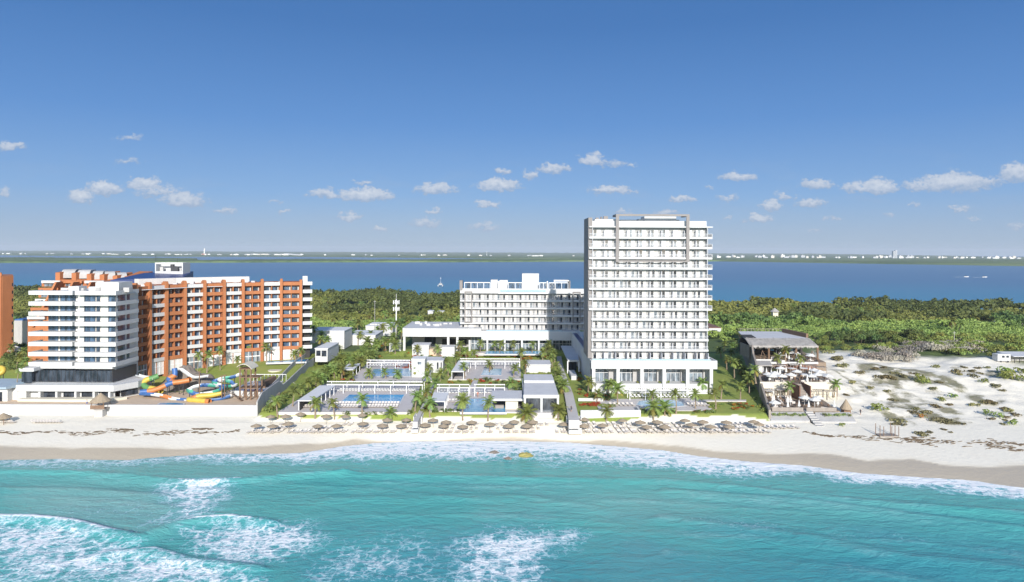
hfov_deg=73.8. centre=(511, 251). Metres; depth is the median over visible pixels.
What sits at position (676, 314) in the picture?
window
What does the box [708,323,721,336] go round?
red roof house
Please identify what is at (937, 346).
bare bush
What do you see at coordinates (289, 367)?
path wall
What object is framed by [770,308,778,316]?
thatched hut
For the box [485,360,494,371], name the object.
palm tree
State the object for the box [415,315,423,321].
palm tree
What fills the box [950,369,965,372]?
dune shrub
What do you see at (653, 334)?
window
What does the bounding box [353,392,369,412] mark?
palm tree
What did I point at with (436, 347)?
palm tree
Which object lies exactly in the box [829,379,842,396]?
palm tree
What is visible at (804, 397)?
terrace parasol
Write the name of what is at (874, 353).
bare bush
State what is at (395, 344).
palm tree
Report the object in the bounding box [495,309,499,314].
window
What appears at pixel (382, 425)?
beach parasol
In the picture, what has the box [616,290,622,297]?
window
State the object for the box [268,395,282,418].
palm tree
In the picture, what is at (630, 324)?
window
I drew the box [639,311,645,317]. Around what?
window
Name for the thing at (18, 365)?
palm tree
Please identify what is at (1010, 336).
broadleaf tree
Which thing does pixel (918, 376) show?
dune shrub
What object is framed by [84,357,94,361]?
window
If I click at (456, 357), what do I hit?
palm tree
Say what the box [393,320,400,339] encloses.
palm tree
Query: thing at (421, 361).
service house
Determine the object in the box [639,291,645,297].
window
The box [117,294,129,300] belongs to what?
window
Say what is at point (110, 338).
window
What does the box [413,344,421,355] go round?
palm tree
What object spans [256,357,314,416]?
boundary wall
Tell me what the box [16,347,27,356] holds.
palm tree
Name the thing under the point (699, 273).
window
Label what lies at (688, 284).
window
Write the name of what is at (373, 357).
palm tree
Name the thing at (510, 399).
pool bar
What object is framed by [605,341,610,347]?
window
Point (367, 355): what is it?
palm tree
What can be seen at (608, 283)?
window
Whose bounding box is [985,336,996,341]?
broadleaf tree
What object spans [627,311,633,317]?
window
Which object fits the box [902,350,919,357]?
bare bush
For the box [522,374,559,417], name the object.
pool pavilion
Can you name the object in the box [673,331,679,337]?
window
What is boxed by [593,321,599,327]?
window
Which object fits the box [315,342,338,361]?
lawn kiosk
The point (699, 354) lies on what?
window
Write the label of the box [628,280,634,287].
window
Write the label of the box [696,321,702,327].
window
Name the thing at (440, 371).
palm tree
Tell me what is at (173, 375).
water slide
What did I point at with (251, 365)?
slide tower
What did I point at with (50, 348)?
window
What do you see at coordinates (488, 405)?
palm tree
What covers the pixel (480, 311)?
window
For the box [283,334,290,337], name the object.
window
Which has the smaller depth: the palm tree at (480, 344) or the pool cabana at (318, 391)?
the pool cabana at (318, 391)
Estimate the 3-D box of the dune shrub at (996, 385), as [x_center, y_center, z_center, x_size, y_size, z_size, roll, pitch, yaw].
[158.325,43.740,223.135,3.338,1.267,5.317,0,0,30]
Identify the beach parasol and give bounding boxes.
[251,424,261,432]
[265,414,275,422]
[267,424,278,433]
[280,414,290,421]
[283,422,293,430]
[295,412,305,419]
[312,424,322,433]
[321,414,331,417]
[331,423,341,432]
[357,413,366,421]
[377,423,387,430]
[382,418,391,421]
[396,424,406,427]
[420,423,430,426]
[438,423,448,433]
[457,425,467,433]
[484,422,495,425]
[503,424,513,427]
[521,424,532,427]
[527,419,537,427]
[580,423,589,433]
[597,423,607,433]
[617,418,627,425]
[635,420,645,423]
[641,425,651,433]
[652,420,662,428]
[659,424,669,433]
[697,420,708,423]
[705,424,716,433]
[721,420,731,424]
[723,424,734,427]
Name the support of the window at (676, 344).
in the hotel tower at (647, 277)
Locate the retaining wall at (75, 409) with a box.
[0,404,255,414]
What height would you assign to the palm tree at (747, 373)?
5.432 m
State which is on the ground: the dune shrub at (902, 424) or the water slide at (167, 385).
the dune shrub at (902, 424)
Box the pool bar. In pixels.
[492,390,523,408]
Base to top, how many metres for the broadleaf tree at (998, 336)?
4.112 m
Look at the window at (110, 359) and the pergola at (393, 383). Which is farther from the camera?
the pergola at (393, 383)
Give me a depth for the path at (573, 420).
194.34 m
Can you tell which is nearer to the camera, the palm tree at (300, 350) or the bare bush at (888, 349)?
the palm tree at (300, 350)
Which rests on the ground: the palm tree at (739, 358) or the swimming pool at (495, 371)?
the palm tree at (739, 358)
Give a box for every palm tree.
[7,343,16,352]
[11,362,27,381]
[14,352,24,368]
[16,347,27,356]
[21,357,32,366]
[193,351,202,370]
[203,349,215,372]
[216,346,223,369]
[233,355,242,367]
[261,342,271,361]
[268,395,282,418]
[288,385,300,405]
[290,349,298,359]
[296,346,305,366]
[296,383,306,395]
[301,377,313,390]
[308,369,321,386]
[308,396,323,418]
[310,325,318,332]
[312,376,322,386]
[315,335,326,344]
[317,330,326,338]
[319,366,332,380]
[319,373,327,384]
[322,336,331,342]
[324,363,335,376]
[326,398,338,419]
[328,366,338,380]
[330,314,339,321]
[330,355,340,362]
[330,362,342,377]
[334,352,346,364]
[337,364,347,378]
[342,310,349,318]
[344,356,353,370]
[344,369,356,380]
[347,361,357,373]
[349,312,357,319]
[353,318,363,329]
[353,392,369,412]
[354,355,367,369]
[356,331,364,345]
[357,346,366,356]
[361,336,371,346]
[361,343,370,350]
[362,367,374,378]
[363,349,372,364]
[365,349,376,360]
[367,310,374,318]
[371,344,378,358]
[377,323,388,332]
[379,368,388,378]
[380,310,388,318]
[381,337,388,350]
[383,406,397,418]
[384,319,392,323]
[388,323,395,330]
[389,332,398,339]
[389,337,401,353]
[392,368,401,378]
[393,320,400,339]
[397,326,404,342]
[404,316,412,322]
[409,390,422,410]
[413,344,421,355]
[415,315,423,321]
[421,386,433,398]
[422,371,431,384]
[423,396,437,417]
[425,362,433,375]
[429,377,441,389]
[433,344,441,356]
[435,316,444,321]
[435,368,445,381]
[442,356,450,369]
[443,363,452,375]
[453,352,461,364]
[454,391,471,420]
[455,340,464,354]
[459,361,468,377]
[460,347,469,359]
[469,350,478,360]
[477,339,485,351]
[482,395,496,420]
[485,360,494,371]
[491,340,497,351]
[496,339,504,352]
[505,376,516,389]
[509,340,516,351]
[510,363,519,376]
[510,385,522,389]
[516,402,537,422]
[518,347,525,360]
[521,358,529,373]
[528,340,536,351]
[538,347,548,359]
[545,339,554,354]
[546,353,555,365]
[549,348,558,361]
[550,367,564,381]
[551,361,560,369]
[551,402,567,420]
[555,375,563,384]
[556,377,571,393]
[582,375,596,393]
[593,388,603,401]
[599,404,614,420]
[601,378,611,393]
[605,378,616,396]
[609,381,625,403]
[644,398,663,420]
[646,389,658,400]
[656,399,673,417]
[669,388,680,413]
[687,388,702,408]
[695,377,709,389]
[706,388,720,408]
[715,346,724,357]
[716,379,728,398]
[722,340,728,350]
[723,354,730,369]
[726,349,735,358]
[727,316,737,323]
[728,357,738,378]
[729,342,736,353]
[734,380,746,399]
[736,355,743,370]
[738,364,750,374]
[742,370,753,386]
[745,373,754,393]
[749,364,761,383]
[772,352,782,366]
[780,345,791,361]
[783,380,795,397]
[795,353,805,369]
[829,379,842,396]
[946,317,957,328]
[956,318,967,329]
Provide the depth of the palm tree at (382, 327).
344.29 m
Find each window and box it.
[48,295,57,300]
[48,306,57,310]
[48,316,57,320]
[48,326,57,330]
[48,336,57,340]
[48,346,57,350]
[48,356,57,360]
[60,295,75,300]
[60,305,75,310]
[60,316,75,320]
[60,326,75,330]
[60,336,75,340]
[60,346,75,350]
[60,356,75,360]
[84,296,94,300]
[84,306,94,310]
[84,316,94,320]
[84,326,94,331]
[84,336,94,341]
[84,346,94,351]
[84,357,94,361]
[108,296,114,300]
[108,306,114,310]
[108,316,114,321]
[108,326,114,331]
[108,336,114,341]
[108,347,114,351]
[108,357,114,361]
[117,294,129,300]
[117,304,129,310]
[117,314,129,320]
[117,324,129,330]
[117,333,129,340]
[117,343,129,350]
[117,353,129,360]
[283,326,290,329]
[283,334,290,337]
[283,342,290,345]
[291,342,298,345]
[478,309,482,314]
[486,324,491,329]
[487,309,491,314]
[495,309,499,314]
[503,324,507,329]
[511,324,515,329]
[519,324,523,329]
[527,324,531,329]
[535,324,540,329]
[544,324,548,329]
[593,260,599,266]
[593,270,599,276]
[593,280,599,286]
[593,290,599,297]
[593,301,599,307]
[593,311,599,317]
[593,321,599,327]
[593,331,599,337]
[593,341,599,347]
[593,351,599,357]
[604,351,610,357]
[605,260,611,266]
[605,270,611,276]
[605,280,611,286]
[605,290,611,297]
[605,301,611,307]
[605,311,611,317]
[605,321,611,327]
[605,331,611,337]
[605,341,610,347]
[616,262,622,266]
[616,270,622,276]
[616,280,622,286]
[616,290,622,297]
[616,301,622,307]
[616,311,622,317]
[616,321,622,327]
[616,331,622,337]
[616,341,622,347]
[616,351,622,358]
[627,301,633,307]
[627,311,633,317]
[627,321,633,327]
[627,331,633,337]
[627,341,633,347]
[627,351,633,358]
[628,262,634,266]
[628,270,634,276]
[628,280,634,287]
[628,291,633,297]
[639,262,645,266]
[639,270,645,276]
[639,280,645,287]
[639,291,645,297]
[639,301,645,307]
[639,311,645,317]
[639,321,645,327]
[639,331,645,337]
[639,341,645,348]
[639,351,645,358]
[650,262,656,266]
[650,270,656,276]
[650,280,656,287]
[650,291,656,297]
[650,301,656,307]
[650,311,656,317]
[650,321,656,327]
[650,331,656,337]
[650,341,656,347]
[650,352,656,358]
[662,270,668,276]
[662,281,668,287]
[662,291,668,297]
[662,301,668,307]
[662,311,668,317]
[662,321,668,327]
[662,331,668,337]
[662,341,668,348]
[662,352,668,358]
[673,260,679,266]
[673,270,679,277]
[673,281,679,287]
[673,291,679,297]
[673,301,679,307]
[673,311,679,317]
[673,321,679,327]
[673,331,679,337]
[673,341,679,348]
[673,352,679,358]
[684,321,690,327]
[684,331,690,338]
[684,341,690,348]
[684,352,690,358]
[685,260,691,266]
[685,270,691,277]
[685,281,691,287]
[685,291,691,297]
[685,301,691,307]
[685,311,691,317]
[696,260,702,266]
[696,270,702,277]
[696,281,702,287]
[696,291,702,297]
[696,301,702,307]
[696,311,702,317]
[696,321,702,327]
[696,331,702,337]
[696,342,702,348]
[696,352,702,358]
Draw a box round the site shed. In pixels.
[997,351,1023,362]
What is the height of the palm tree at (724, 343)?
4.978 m
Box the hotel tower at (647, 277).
[571,214,716,393]
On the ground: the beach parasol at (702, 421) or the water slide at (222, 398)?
the beach parasol at (702, 421)
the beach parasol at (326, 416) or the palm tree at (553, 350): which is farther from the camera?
the palm tree at (553, 350)
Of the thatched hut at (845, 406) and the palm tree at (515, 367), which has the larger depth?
the palm tree at (515, 367)
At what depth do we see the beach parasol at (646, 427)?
180.25 m
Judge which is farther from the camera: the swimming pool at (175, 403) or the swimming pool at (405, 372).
the swimming pool at (405, 372)
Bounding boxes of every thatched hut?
[0,413,11,424]
[89,393,111,416]
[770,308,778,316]
[840,399,851,412]
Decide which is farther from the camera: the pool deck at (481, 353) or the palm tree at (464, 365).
the pool deck at (481, 353)
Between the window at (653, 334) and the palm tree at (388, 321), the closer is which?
the window at (653, 334)
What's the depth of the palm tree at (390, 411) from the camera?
188.49 m
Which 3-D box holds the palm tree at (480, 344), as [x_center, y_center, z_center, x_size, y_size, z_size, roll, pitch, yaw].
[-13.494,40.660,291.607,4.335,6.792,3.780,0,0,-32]
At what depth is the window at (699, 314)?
221.81 m
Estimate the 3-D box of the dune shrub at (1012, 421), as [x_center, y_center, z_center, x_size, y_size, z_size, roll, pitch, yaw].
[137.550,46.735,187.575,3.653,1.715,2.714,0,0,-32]
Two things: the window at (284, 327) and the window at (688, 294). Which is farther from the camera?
the window at (284, 327)
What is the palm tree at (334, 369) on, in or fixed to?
on the ground
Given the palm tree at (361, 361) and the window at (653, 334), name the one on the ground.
the palm tree at (361, 361)
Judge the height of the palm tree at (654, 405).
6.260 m
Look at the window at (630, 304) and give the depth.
221.81 m
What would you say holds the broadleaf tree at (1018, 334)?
on the ground
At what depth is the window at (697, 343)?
221.81 m
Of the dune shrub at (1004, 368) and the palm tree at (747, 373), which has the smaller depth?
the palm tree at (747, 373)
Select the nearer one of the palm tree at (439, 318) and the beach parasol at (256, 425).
the beach parasol at (256, 425)
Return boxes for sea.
[0,441,1023,581]
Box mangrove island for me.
[0,257,722,262]
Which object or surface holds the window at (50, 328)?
in the curved hotel
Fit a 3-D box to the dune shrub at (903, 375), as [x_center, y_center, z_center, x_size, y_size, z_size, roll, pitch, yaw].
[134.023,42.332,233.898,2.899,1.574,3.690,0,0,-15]
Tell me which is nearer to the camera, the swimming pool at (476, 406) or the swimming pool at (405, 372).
the swimming pool at (476, 406)
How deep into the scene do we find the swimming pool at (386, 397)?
208.96 m
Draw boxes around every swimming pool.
[155,402,184,407]
[266,359,308,363]
[341,394,405,402]
[369,369,411,375]
[460,398,506,413]
[480,368,502,374]
[484,351,541,354]
[636,399,685,407]
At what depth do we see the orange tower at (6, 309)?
263.53 m
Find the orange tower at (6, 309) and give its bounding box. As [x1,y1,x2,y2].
[0,272,12,357]
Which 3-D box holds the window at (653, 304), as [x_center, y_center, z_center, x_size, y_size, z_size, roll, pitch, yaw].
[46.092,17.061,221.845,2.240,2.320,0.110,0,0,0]
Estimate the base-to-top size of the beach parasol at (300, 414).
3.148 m
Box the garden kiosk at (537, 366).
[526,360,550,372]
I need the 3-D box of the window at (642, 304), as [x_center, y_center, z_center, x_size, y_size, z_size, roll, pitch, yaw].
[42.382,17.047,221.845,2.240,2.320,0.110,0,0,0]
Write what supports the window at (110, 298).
in the curved hotel
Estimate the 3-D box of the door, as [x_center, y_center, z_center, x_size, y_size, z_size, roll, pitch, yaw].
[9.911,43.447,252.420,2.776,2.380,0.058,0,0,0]
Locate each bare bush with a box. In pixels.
[855,349,874,356]
[859,352,879,358]
[866,352,883,358]
[872,344,888,349]
[877,354,891,360]
[878,346,895,351]
[878,350,899,354]
[891,354,905,360]
[895,351,915,358]
[901,345,924,352]
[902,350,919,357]
[902,356,915,361]
[912,341,930,345]
[923,341,946,350]
[967,345,987,351]
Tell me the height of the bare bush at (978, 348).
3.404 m
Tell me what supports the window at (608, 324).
in the hotel tower at (647, 277)
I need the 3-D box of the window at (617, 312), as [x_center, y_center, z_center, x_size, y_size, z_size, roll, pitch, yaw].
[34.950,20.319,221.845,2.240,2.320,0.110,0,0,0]
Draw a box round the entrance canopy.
[561,346,579,379]
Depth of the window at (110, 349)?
206.45 m
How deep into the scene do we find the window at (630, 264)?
221.81 m
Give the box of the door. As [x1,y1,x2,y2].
[535,366,542,372]
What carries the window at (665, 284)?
in the hotel tower at (647, 277)
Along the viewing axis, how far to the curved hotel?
229.44 m
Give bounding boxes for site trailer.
[992,353,1010,361]
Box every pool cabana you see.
[298,385,334,409]
[343,363,359,376]
[432,392,448,410]
[451,360,470,378]
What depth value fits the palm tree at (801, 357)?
237.43 m
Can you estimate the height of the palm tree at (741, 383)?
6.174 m
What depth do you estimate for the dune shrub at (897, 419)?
189.91 m
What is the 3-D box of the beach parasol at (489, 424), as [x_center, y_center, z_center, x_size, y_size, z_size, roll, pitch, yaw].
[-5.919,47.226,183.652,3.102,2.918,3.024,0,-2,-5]
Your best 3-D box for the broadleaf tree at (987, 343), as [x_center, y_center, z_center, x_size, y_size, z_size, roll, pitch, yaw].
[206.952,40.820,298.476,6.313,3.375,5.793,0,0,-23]
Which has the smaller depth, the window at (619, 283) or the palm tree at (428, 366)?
the window at (619, 283)
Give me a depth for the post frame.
177.58 m
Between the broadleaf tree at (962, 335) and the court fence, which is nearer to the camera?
the court fence
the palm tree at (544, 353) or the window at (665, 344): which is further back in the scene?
the palm tree at (544, 353)
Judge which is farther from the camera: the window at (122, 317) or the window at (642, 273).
the window at (642, 273)
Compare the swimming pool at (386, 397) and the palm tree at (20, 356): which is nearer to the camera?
the swimming pool at (386, 397)
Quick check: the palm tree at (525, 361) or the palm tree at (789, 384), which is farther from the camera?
the palm tree at (525, 361)
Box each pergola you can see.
[327,381,424,394]
[367,360,409,369]
[437,384,469,395]
[460,358,519,368]
[474,384,504,395]
[627,387,692,399]
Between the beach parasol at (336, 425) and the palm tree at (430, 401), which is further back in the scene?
the palm tree at (430, 401)
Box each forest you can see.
[13,284,1023,323]
[13,310,1023,340]
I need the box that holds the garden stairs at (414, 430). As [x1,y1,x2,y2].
[411,413,423,432]
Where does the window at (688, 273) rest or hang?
in the hotel tower at (647, 277)
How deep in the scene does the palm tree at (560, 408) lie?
188.29 m
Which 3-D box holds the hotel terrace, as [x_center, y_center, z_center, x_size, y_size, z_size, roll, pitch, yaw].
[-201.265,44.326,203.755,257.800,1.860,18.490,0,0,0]
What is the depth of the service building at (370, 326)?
366.07 m
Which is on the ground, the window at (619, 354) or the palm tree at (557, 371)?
the palm tree at (557, 371)
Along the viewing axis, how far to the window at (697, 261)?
221.81 m
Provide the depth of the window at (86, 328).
206.45 m
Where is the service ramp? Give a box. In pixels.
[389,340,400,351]
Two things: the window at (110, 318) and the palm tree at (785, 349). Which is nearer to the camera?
the window at (110, 318)
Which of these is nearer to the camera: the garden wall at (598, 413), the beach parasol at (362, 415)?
the beach parasol at (362, 415)
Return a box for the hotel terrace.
[0,392,279,404]
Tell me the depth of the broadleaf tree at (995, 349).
284.39 m
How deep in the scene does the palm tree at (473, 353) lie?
275.25 m
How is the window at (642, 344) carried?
in the hotel tower at (647, 277)
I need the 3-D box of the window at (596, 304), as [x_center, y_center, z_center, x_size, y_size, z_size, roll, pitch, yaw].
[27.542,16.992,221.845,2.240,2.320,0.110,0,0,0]
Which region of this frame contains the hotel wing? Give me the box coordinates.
[403,273,583,356]
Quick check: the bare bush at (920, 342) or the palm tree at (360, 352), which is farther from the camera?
the bare bush at (920, 342)
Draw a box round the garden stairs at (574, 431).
[566,415,581,433]
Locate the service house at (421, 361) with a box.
[411,356,426,376]
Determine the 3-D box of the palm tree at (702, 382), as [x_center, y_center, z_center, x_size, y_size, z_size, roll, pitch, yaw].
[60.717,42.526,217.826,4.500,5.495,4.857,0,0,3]
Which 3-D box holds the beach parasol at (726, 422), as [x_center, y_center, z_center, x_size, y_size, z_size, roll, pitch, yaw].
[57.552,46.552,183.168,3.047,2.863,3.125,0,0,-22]
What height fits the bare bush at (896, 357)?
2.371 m
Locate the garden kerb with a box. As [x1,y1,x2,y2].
[578,398,602,400]
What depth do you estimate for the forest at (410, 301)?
519.96 m
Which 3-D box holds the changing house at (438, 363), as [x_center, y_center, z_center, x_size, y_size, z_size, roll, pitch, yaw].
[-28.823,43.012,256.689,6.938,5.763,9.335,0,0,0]
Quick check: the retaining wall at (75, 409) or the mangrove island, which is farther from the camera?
the mangrove island
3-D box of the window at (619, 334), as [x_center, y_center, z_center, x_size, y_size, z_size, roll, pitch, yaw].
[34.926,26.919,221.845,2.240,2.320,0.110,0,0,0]
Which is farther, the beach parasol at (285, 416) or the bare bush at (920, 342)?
the bare bush at (920, 342)
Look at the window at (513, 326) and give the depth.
303.32 m
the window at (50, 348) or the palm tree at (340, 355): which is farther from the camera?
the palm tree at (340, 355)
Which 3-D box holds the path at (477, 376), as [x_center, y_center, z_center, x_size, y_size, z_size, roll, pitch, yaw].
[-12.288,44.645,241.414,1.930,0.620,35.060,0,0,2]
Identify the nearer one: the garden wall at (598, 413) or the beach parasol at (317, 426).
the beach parasol at (317, 426)
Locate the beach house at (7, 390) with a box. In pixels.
[0,379,30,400]
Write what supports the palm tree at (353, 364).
on the ground
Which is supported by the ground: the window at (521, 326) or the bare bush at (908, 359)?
the bare bush at (908, 359)
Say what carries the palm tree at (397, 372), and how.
on the pool deck at (359, 376)
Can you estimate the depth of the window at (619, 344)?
221.81 m
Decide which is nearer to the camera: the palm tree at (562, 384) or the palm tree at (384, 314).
the palm tree at (562, 384)
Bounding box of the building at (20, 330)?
[14,317,27,343]
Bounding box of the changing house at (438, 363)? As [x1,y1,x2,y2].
[427,357,444,372]
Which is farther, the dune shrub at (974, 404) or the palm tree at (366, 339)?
the palm tree at (366, 339)
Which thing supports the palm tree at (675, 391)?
on the ground
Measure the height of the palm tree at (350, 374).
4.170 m
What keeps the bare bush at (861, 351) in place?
on the ground
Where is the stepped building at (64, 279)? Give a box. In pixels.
[27,269,152,361]
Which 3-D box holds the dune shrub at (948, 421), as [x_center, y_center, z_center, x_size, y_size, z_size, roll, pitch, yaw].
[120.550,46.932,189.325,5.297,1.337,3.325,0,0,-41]
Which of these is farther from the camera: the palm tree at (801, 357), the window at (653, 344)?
the palm tree at (801, 357)
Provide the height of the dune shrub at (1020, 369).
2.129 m
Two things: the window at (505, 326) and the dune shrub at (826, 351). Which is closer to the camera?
the dune shrub at (826, 351)
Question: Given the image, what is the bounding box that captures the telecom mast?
[393,299,397,319]
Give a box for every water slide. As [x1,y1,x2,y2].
[0,365,6,378]
[135,374,152,385]
[139,392,186,400]
[140,378,189,394]
[141,374,163,393]
[166,368,191,393]
[171,368,207,387]
[186,383,225,397]
[186,391,220,402]
[210,394,230,400]
[211,373,241,397]
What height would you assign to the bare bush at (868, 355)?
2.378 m
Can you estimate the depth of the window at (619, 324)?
221.81 m
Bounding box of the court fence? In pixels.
[252,374,285,380]
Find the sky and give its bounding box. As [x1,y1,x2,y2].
[0,0,1023,255]
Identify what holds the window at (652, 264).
in the hotel tower at (647, 277)
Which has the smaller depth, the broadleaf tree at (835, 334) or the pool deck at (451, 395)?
the pool deck at (451, 395)
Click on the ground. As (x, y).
(944, 460)
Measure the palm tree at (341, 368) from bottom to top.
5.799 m
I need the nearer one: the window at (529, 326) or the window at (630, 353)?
the window at (630, 353)
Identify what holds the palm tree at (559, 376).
on the ground
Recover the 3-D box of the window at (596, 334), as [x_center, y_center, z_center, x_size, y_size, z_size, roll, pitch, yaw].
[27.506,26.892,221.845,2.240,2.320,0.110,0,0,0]
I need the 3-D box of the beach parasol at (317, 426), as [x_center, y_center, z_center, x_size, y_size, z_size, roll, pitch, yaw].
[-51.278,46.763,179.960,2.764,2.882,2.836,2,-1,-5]
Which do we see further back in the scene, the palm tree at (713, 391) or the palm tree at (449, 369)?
the palm tree at (449, 369)
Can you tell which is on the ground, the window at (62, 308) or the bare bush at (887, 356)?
the bare bush at (887, 356)
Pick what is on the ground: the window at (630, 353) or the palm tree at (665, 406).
the palm tree at (665, 406)
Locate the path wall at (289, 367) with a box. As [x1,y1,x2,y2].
[269,342,323,386]
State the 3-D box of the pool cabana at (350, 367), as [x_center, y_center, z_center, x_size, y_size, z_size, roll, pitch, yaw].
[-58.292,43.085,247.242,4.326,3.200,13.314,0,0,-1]
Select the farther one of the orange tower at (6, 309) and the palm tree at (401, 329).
the palm tree at (401, 329)
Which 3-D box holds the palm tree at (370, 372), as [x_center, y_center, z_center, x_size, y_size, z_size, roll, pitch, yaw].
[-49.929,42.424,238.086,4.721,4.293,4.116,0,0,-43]
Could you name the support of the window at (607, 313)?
in the hotel tower at (647, 277)
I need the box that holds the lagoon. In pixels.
[0,255,1023,309]
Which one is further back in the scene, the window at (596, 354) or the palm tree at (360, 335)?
the palm tree at (360, 335)
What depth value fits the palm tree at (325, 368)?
236.45 m
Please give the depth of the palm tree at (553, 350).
274.99 m
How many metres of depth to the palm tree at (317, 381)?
219.52 m
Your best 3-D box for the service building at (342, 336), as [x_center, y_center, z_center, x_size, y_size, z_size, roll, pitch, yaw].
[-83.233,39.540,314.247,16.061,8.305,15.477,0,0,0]
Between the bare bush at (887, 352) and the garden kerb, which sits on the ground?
the bare bush at (887, 352)
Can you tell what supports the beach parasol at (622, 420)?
on the ground
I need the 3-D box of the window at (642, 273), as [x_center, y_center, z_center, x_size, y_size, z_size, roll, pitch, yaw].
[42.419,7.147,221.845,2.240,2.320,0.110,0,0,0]
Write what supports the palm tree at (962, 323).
on the ground
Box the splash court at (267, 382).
[226,376,283,395]
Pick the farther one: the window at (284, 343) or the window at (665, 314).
the window at (284, 343)
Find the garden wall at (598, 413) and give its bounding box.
[580,406,640,417]
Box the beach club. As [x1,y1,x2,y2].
[738,328,855,426]
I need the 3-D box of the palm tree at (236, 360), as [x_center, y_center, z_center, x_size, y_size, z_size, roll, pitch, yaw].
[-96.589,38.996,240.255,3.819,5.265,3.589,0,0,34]
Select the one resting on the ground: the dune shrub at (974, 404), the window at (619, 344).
the dune shrub at (974, 404)
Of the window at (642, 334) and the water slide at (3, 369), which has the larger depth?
the window at (642, 334)
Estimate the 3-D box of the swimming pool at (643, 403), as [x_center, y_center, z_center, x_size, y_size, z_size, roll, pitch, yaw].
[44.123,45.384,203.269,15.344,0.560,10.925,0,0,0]
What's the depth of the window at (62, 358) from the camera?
208.06 m
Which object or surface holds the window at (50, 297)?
in the curved hotel
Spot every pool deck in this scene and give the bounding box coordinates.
[278,384,420,414]
[350,360,431,381]
[430,388,522,413]
[448,360,520,379]
[475,351,546,355]
[595,398,711,410]
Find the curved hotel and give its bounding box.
[15,258,311,401]
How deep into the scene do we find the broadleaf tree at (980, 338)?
309.84 m
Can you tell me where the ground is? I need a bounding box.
[0,300,1023,487]
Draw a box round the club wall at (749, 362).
[742,344,770,418]
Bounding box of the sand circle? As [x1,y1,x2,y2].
[268,369,281,371]
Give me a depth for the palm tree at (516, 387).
208.28 m
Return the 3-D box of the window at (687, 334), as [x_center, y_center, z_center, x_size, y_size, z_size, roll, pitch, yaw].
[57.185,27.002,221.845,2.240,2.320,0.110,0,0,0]
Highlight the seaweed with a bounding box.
[0,428,1023,450]
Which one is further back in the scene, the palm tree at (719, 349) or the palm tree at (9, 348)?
the palm tree at (719, 349)
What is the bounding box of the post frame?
[875,423,898,436]
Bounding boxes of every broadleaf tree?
[831,332,840,338]
[837,330,845,336]
[857,333,865,342]
[871,334,882,341]
[882,332,895,340]
[900,328,913,334]
[907,333,918,339]
[911,329,926,336]
[911,333,924,339]
[949,330,968,334]
[949,348,966,354]
[958,332,969,339]
[960,351,972,355]
[969,348,982,353]
[975,335,986,340]
[981,342,992,346]
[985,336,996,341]
[987,334,1003,340]
[989,348,1003,352]
[1004,334,1015,339]
[1005,343,1019,349]
[1008,333,1023,336]
[1013,340,1023,344]
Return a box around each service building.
[310,327,352,348]
[352,330,383,344]
[366,322,398,335]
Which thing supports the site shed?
on the ground
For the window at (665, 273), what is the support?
in the hotel tower at (647, 277)
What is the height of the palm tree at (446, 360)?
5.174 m
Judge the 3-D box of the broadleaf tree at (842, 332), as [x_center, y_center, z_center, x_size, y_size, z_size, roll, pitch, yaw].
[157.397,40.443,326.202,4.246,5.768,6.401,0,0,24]
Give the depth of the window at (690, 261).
221.81 m
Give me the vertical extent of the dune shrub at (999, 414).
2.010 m
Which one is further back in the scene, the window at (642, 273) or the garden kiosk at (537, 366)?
the garden kiosk at (537, 366)
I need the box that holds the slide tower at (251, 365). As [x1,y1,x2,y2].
[227,361,262,400]
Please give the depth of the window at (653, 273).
221.81 m
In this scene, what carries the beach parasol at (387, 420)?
on the ground
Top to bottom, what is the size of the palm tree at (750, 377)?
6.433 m
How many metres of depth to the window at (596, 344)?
221.81 m
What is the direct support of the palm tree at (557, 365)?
on the ground
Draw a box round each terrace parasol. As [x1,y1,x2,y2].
[769,400,780,403]
[799,395,809,404]
[809,397,820,400]
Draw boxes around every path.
[413,382,433,427]
[470,369,481,387]
[557,356,579,428]
[702,400,745,401]
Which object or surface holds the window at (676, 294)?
in the hotel tower at (647, 277)
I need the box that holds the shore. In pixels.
[0,251,1023,265]
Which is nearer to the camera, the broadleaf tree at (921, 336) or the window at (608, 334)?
the window at (608, 334)
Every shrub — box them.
[815,350,835,353]
[830,355,843,360]
[835,362,849,366]
[871,403,889,410]
[875,374,891,378]
[885,417,907,422]
[894,422,907,425]
[897,373,907,377]
[913,373,929,381]
[913,431,928,436]
[916,379,931,383]
[917,410,932,413]
[929,417,951,421]
[939,418,953,423]
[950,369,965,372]
[967,373,979,377]
[968,403,980,405]
[982,409,993,414]
[990,383,1001,387]
[990,412,1003,417]
[995,366,1013,370]
[996,373,1009,378]
[999,370,1022,378]
[1002,407,1013,411]
[1006,418,1017,424]
[1009,412,1021,416]
[1012,367,1023,372]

